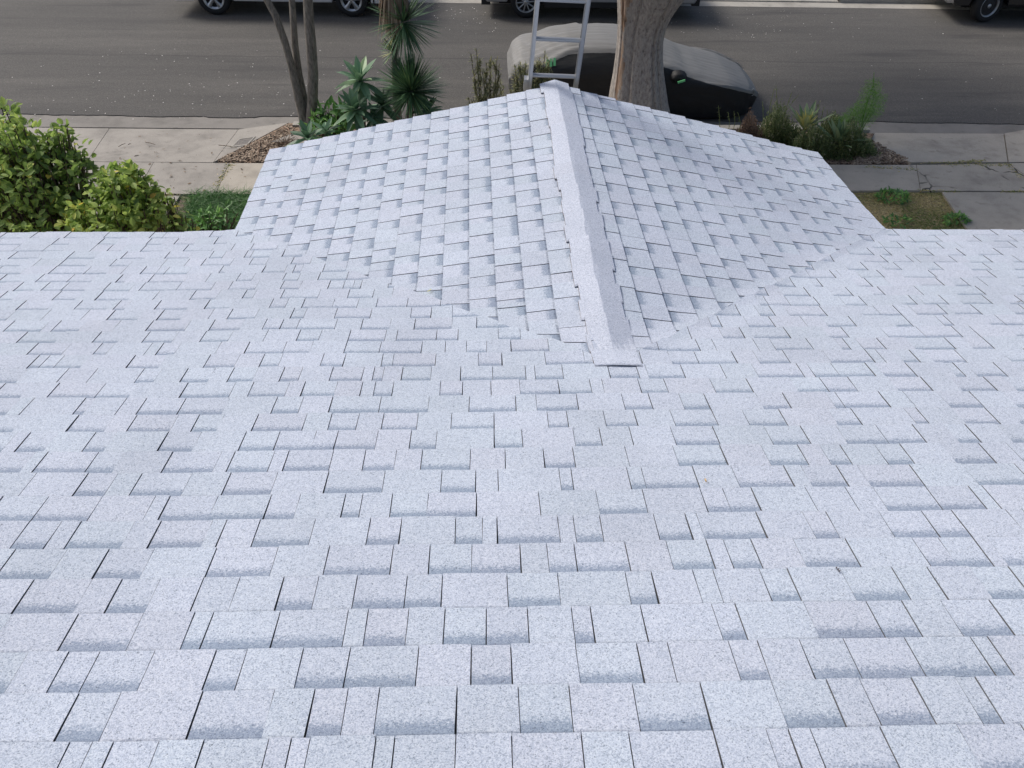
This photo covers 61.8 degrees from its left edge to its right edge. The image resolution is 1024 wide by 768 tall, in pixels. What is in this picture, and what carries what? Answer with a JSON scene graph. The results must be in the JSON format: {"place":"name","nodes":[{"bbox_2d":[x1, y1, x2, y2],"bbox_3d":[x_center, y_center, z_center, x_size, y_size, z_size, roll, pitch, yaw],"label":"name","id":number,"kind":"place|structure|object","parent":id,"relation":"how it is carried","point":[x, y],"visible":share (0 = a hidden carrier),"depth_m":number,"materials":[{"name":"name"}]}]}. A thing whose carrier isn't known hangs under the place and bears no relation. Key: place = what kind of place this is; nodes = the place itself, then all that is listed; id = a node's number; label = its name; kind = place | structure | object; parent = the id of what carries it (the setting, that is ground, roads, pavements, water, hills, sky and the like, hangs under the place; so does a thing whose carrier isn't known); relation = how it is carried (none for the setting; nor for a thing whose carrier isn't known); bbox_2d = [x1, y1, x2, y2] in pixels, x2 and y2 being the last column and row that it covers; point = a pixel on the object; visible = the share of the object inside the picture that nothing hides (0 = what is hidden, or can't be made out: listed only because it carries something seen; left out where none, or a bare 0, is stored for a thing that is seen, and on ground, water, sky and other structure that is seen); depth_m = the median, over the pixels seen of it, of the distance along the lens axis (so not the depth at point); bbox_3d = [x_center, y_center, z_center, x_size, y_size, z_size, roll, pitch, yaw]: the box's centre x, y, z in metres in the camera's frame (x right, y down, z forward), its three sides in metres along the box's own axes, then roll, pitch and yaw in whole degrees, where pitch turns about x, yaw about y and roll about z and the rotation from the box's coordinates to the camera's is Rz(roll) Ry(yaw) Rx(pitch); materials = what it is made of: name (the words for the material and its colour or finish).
{"place":"outdoors","nodes":[
{"label":"outdoors","id":0,"kind":"place"},
{"bbox_2d":[0,127,108,157],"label":"driveway apron","id":1,"kind":"object","parent":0,"point":[95,135],"visible":0.25,"depth_m":14.55,"materials":[{"name":"concrete"}]},
{"bbox_2d":[51,162,152,188],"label":"sidewalk","id":2,"kind":"structure","parent":0,"point":[145,166],"depth_m":13.53,"materials":[{"name":"concrete"}]},
{"bbox_2d":[124,134,245,187],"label":"leaf litter","id":3,"kind":"object","parent":2,"relation":"on","point":[180,160],"visible":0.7,"depth_m":13.54,"materials":[{"name":"brown plant"}]},
{"bbox_2d":[80,196,179,227],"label":"driveway","id":4,"kind":"structure","parent":0,"point":[177,197],"depth_m":12.76,"materials":[{"name":"concrete"}]},
{"bbox_2d":[90,128,237,162],"bbox_3d":[-5.853,-3.944,14.288,2.219,0.244,1.528,0,41,-2],"label":"driveway apron","id":5,"kind":"object","parent":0,"point":[194,145],"visible":0.56,"depth_m":14.23,"materials":[{"name":"concrete"}]},
{"bbox_2d":[146,162,228,197],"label":"sidewalk","id":6,"kind":"structure","parent":0,"point":[204,175],"depth_m":13.30,"materials":[{"name":"concrete"}]},
{"bbox_2d":[159,183,250,230],"bbox_3d":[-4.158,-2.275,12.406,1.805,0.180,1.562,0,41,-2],"label":"lawn","id":7,"kind":"structure","parent":0,"point":[181,201],"depth_m":12.71,"materials":[{"name":"plant"}]},
{"bbox_2d":[183,200,240,230],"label":"ground cover plant","id":8,"kind":"object","parent":7,"relation":"on","point":[212,219],"visible":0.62,"depth_m":11.49,"materials":[{"name":"green plant"}]},
{"bbox_2d":[217,163,263,195],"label":"sidewalk","id":9,"kind":"structure","parent":0,"point":[238,179],"depth_m":13.31,"materials":[{"name":"grey concrete"}]},
{"bbox_2d":[164,159,1023,196],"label":"crack weeds","id":10,"kind":"object","parent":9,"relation":"on","point":[1001,164],"visible":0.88,"depth_m":13.81,"materials":[{"name":"green plant"}]},
{"bbox_2d":[214,123,287,162],"bbox_3d":[-4.635,-4.117,14.512,0.626,0.244,1.928,18,44,19],"label":"driveway apron","id":11,"kind":"object","parent":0,"point":[260,132],"visible":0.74,"depth_m":14.64,"materials":[{"name":"concrete"}]},
{"bbox_2d":[232,136,255,146],"bbox_3d":[-4.512,-4.044,14.371,0.258,0.107,0.495,5,41,4],"label":"meter box","id":12,"kind":"object","parent":11,"relation":"on","point":[243,141],"visible":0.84,"depth_m":14.35,"materials":[{"name":"concrete"}]},
{"bbox_2d":[0,80,1023,767],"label":"house","id":13,"kind":"structure","parent":0,"point":[412,442],"depth_m":2.98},
{"bbox_2d":[0,0,1023,124],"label":"road","id":14,"kind":"structure","parent":0,"point":[64,48],"depth_m":17.69,"materials":[{"name":"grey asphalt"}]},
{"bbox_2d":[191,0,380,16],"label":"pickup truck","id":15,"kind":"object","parent":14,"relation":"on","point":[352,8],"visible":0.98,"depth_m":19.16,"materials":[{"name":"white paint"}]},
{"bbox_2d":[34,7,1019,121],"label":"fallen petals","id":16,"kind":"object","parent":14,"relation":"on","point":[377,72],"visible":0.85,"depth_m":17.23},
{"bbox_2d":[481,0,699,17],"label":"silver car","id":17,"kind":"object","parent":14,"relation":"on","point":[523,8],"visible":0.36,"depth_m":19.24,"materials":[{"name":"paint"}]},
{"bbox_2d":[507,23,757,117],"bbox_3d":[2.169,-5.751,15.547,4.510,1.268,1.951,0,41,-2],"label":"covered car","id":18,"kind":"object","parent":14,"relation":"on","point":[702,83],"visible":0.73,"depth_m":15.05,"materials":[{"name":"fabric"}]},
{"bbox_2d":[944,0,1023,21],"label":"black truck","id":19,"kind":"object","parent":14,"relation":"on","point":[983,10],"visible":1,"depth_m":19.37,"materials":[{"name":"paint"}]},
{"bbox_2d":[829,165,919,192],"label":"sidewalk","id":20,"kind":"structure","parent":0,"point":[861,179],"depth_m":13.56,"materials":[{"name":"grey concrete"}]},
{"bbox_2d":[853,192,964,229],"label":"lawn","id":21,"kind":"structure","parent":0,"point":[911,210],"depth_m":12.87,"materials":[{"name":"green plant"}]},
{"bbox_2d":[874,185,910,204],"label":"weed clump","id":22,"kind":"object","parent":21,"relation":"on","point":[902,193],"visible":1,"depth_m":13.01,"materials":[{"name":"green plant"}]},
{"bbox_2d":[882,212,914,228],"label":"weed clump","id":23,"kind":"object","parent":21,"relation":"on","point":[904,217],"visible":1,"depth_m":12.51,"materials":[{"name":"green plant"}]},
{"bbox_2d":[941,210,971,225],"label":"weed clump","id":24,"kind":"object","parent":21,"relation":"on","point":[955,216],"visible":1,"depth_m":12.52,"materials":[{"name":"green plant"}]},
{"bbox_2d":[872,133,1007,164],"bbox_3d":[7.433,-3.991,14.602,2.570,0.244,1.375,0,41,-2],"label":"driveway apron","id":25,"kind":"object","parent":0,"point":[919,148],"visible":0.55,"depth_m":14.56,"materials":[{"name":"grey concrete"}]},
{"bbox_2d":[916,163,1023,192],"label":"sidewalk","id":26,"kind":"structure","parent":0,"point":[971,178],"depth_m":13.57,"materials":[{"name":"concrete"}]},
{"bbox_2d":[942,192,1023,229],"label":"walkway","id":27,"kind":"structure","parent":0,"point":[992,210],"depth_m":12.85,"materials":[{"name":"grey concrete"}]},
{"bbox_2d":[1004,130,1023,162],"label":"driveway apron","id":28,"kind":"object","parent":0,"point":[1014,143],"visible":0.58,"depth_m":14.60,"materials":[{"name":"grey concrete"}]},
{"bbox_2d":[1008,163,1023,173],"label":"sidewalk","id":29,"kind":"structure","parent":0,"point":[1019,167],"depth_m":13.91,"materials":[{"name":"grey concrete"}]},
{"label":"front yard","id":30,"kind":"structure","parent":0,"visible":0},
{"bbox_2d":[0,96,98,232],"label":"broadleaf shrub","id":31,"kind":"object","parent":30,"relation":"on","point":[33,195],"visible":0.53,"depth_m":8.50,"materials":[{"name":"green plant"}]},
{"bbox_2d":[54,158,169,231],"bbox_3d":[-3.923,-1.133,9.047,1.046,2.539,0.971,0,41,-2],"label":"broadleaf shrub","id":32,"kind":"object","parent":30,"relation":"on","point":[126,196],"visible":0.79,"depth_m":8.35,"materials":[{"name":"green plant"}]},
{"bbox_2d":[159,188,199,231],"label":"broadleaf shrub","id":33,"kind":"object","parent":30,"relation":"on","point":[175,223],"visible":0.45,"depth_m":9.67,"materials":[{"name":"green plant"}]},
{"bbox_2d":[523,0,590,90],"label":"ladder","id":34,"kind":"object","parent":30,"relation":"on","point":[527,84],"visible":0.13,"depth_m":6.02,"materials":[{"name":"metal"}]},
{"bbox_2d":[217,123,907,164],"bbox_3d":[0.853,-4.024,14.515,11.310,0.180,1.564,0,41,-2],"label":"planting bed","id":35,"kind":"object","parent":30,"relation":"on","point":[828,161],"visible":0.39,"depth_m":14.04,"materials":[{"name":"brown plant"}]},
{"bbox_2d":[269,132,298,145],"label":"dead tuft","id":36,"kind":"object","parent":35,"relation":"on","point":[284,142],"visible":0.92,"depth_m":14.21,"materials":[{"name":"brown plant"}]},
{"bbox_2d":[270,134,306,142],"bbox_3d":[-3.676,-4.106,14.374,0.683,0.055,0.338,2,41,1],"label":"flat stone","id":37,"kind":"object","parent":35,"relation":"on","point":[294,139],"visible":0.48,"depth_m":14.35,"materials":[{"name":"stone"}]},
{"bbox_2d":[264,0,317,131],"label":"slender tree","id":38,"kind":"object","parent":35,"relation":"on","point":[306,103],"visible":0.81,"depth_m":13.51,"materials":[{"name":"brown plant"}]},
{"bbox_2d":[285,117,340,146],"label":"rosette plant","id":39,"kind":"object","parent":35,"relation":"on","point":[306,133],"visible":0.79,"depth_m":13.33,"materials":[{"name":"green plant"}]},
{"bbox_2d":[298,95,355,138],"bbox_3d":[-2.861,-4.245,14.011,1.109,0.893,0.959,13,42,14],"label":"leafy bush","id":40,"kind":"object","parent":35,"relation":"on","point":[320,111],"visible":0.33,"depth_m":13.92,"materials":[{"name":"green plant"}]},
{"bbox_2d":[333,88,383,131],"bbox_3d":[-2.481,-4.180,13.709,0.824,1.074,0.710,8,41,8],"label":"rosette plant","id":41,"kind":"object","parent":35,"relation":"on","point":[352,100],"visible":0.98,"depth_m":13.50,"materials":[{"name":"green plant"}]},
{"bbox_2d":[335,56,386,127],"bbox_3d":[-2.423,-4.596,13.908,0.896,1.423,0.975,0,41,-2],"label":"rosette plant","id":42,"kind":"object","parent":35,"relation":"on","point":[358,69],"visible":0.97,"depth_m":13.60,"materials":[{"name":"green plant"}]},
{"bbox_2d":[363,89,404,127],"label":"rosette plant","id":43,"kind":"object","parent":35,"relation":"on","point":[378,113],"visible":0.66,"depth_m":13.81,"materials":[{"name":"green plant"}]},
{"bbox_2d":[365,0,448,121],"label":"spiky palm","id":44,"kind":"object","parent":35,"relation":"on","point":[409,82],"visible":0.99,"depth_m":13.48,"materials":[{"name":"green plant"}]},
{"bbox_2d":[408,94,442,115],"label":"rosette plant","id":45,"kind":"object","parent":35,"relation":"on","point":[434,108],"visible":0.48,"depth_m":13.86,"materials":[{"name":"green plant"}]},
{"bbox_2d":[466,48,504,103],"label":"bristly shrub","id":46,"kind":"object","parent":35,"relation":"on","point":[487,91],"visible":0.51,"depth_m":13.81,"materials":[{"name":"green plant"}]},
{"bbox_2d":[508,50,554,93],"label":"bristly shrub","id":47,"kind":"object","parent":35,"relation":"on","point":[537,83],"visible":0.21,"depth_m":13.76,"materials":[{"name":"green plant"}]},
{"bbox_2d":[717,106,740,131],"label":"tall weed","id":48,"kind":"object","parent":35,"relation":"on","point":[729,119],"visible":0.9,"depth_m":14.15,"materials":[{"name":"green plant"}]},
{"bbox_2d":[736,107,765,138],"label":"dead shrub","id":49,"kind":"object","parent":35,"relation":"on","point":[748,126],"visible":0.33,"depth_m":14.12,"materials":[{"name":"brown plant"}]},
{"bbox_2d":[754,99,802,144],"bbox_3d":[4.598,-4.373,14.440,1.374,1.131,0.811,0,41,-2],"label":"wild shrub","id":50,"kind":"object","parent":35,"relation":"on","point":[773,126],"visible":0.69,"depth_m":14.27,"materials":[{"name":"green plant"}]},
{"bbox_2d":[762,89,796,130],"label":"tall weed","id":51,"kind":"object","parent":35,"relation":"on","point":[777,106],"visible":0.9,"depth_m":14.22,"materials":[{"name":"green plant"}]},
{"bbox_2d":[789,101,832,132],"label":"agave","id":52,"kind":"object","parent":35,"relation":"on","point":[805,117],"visible":0.89,"depth_m":14.16,"materials":[{"name":"green plant"}]},
{"bbox_2d":[788,122,852,161],"bbox_3d":[5.119,-3.969,14.227,1.669,1.028,0.800,0,41,-2],"label":"wild shrub","id":53,"kind":"object","parent":35,"relation":"on","point":[811,140],"visible":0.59,"depth_m":13.95,"materials":[{"name":"green plant"}]},
{"bbox_2d":[815,100,836,126],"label":"tall weed","id":54,"kind":"object","parent":35,"relation":"on","point":[822,114],"visible":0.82,"depth_m":14.38,"materials":[{"name":"green plant"}]},
{"bbox_2d":[815,110,859,140],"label":"wild shrub","id":55,"kind":"object","parent":35,"relation":"on","point":[828,129],"visible":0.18,"depth_m":14.38,"materials":[{"name":"green plant"}]},
{"bbox_2d":[817,118,867,147],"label":"agave","id":56,"kind":"object","parent":35,"relation":"on","point":[838,132],"visible":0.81,"depth_m":14.03,"materials":[{"name":"green plant"}]},
{"bbox_2d":[828,115,881,159],"bbox_3d":[5.797,-4.028,14.248,1.360,1.087,0.795,0,41,-2],"label":"wild shrub","id":57,"kind":"object","parent":35,"relation":"on","point":[861,148],"visible":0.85,"depth_m":14.03,"materials":[{"name":"green plant"}]},
{"bbox_2d":[830,75,887,133],"bbox_3d":[5.762,-4.564,14.184,0.949,1.229,0.459,0,41,-2],"label":"feathery plant","id":58,"kind":"object","parent":35,"relation":"on","point":[863,112],"visible":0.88,"depth_m":14.16,"materials":[{"name":"green plant"}]},
{"bbox_2d":[609,0,683,112],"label":"tree","id":59,"kind":"object","parent":30,"relation":"on","point":[638,78],"visible":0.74,"depth_m":13.56,"materials":[{"name":"brown plant"}]},
{"label":"ground","id":60,"kind":"structure","parent":0,"visible":0},
{"bbox_2d":[2,114,1023,134],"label":"gutter","id":61,"kind":"object","parent":60,"relation":"on","point":[83,121],"visible":0.35,"depth_m":15.15,"materials":[{"name":"concrete"}]},
{"bbox_2d":[293,121,869,132],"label":"kerb","id":62,"kind":"structure","parent":60,"relation":"on","point":[730,127],"depth_m":14.93,"materials":[{"name":"concrete"}]},
{"bbox_2d":[332,0,1023,9],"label":"gutter","id":63,"kind":"object","parent":60,"relation":"on","point":[824,5],"visible":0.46,"depth_m":20.36,"materials":[{"name":"concrete"}]},
{"bbox_2d":[700,0,837,2],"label":"kerb","id":64,"kind":"structure","parent":60,"relation":"on","point":[829,1],"depth_m":20.52,"materials":[{"name":"concrete"}]},
{"bbox_2d":[837,0,952,3],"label":"kerb","id":65,"kind":"structure","parent":60,"relation":"on","point":[901,1],"depth_m":20.53,"materials":[{"name":"concrete"}]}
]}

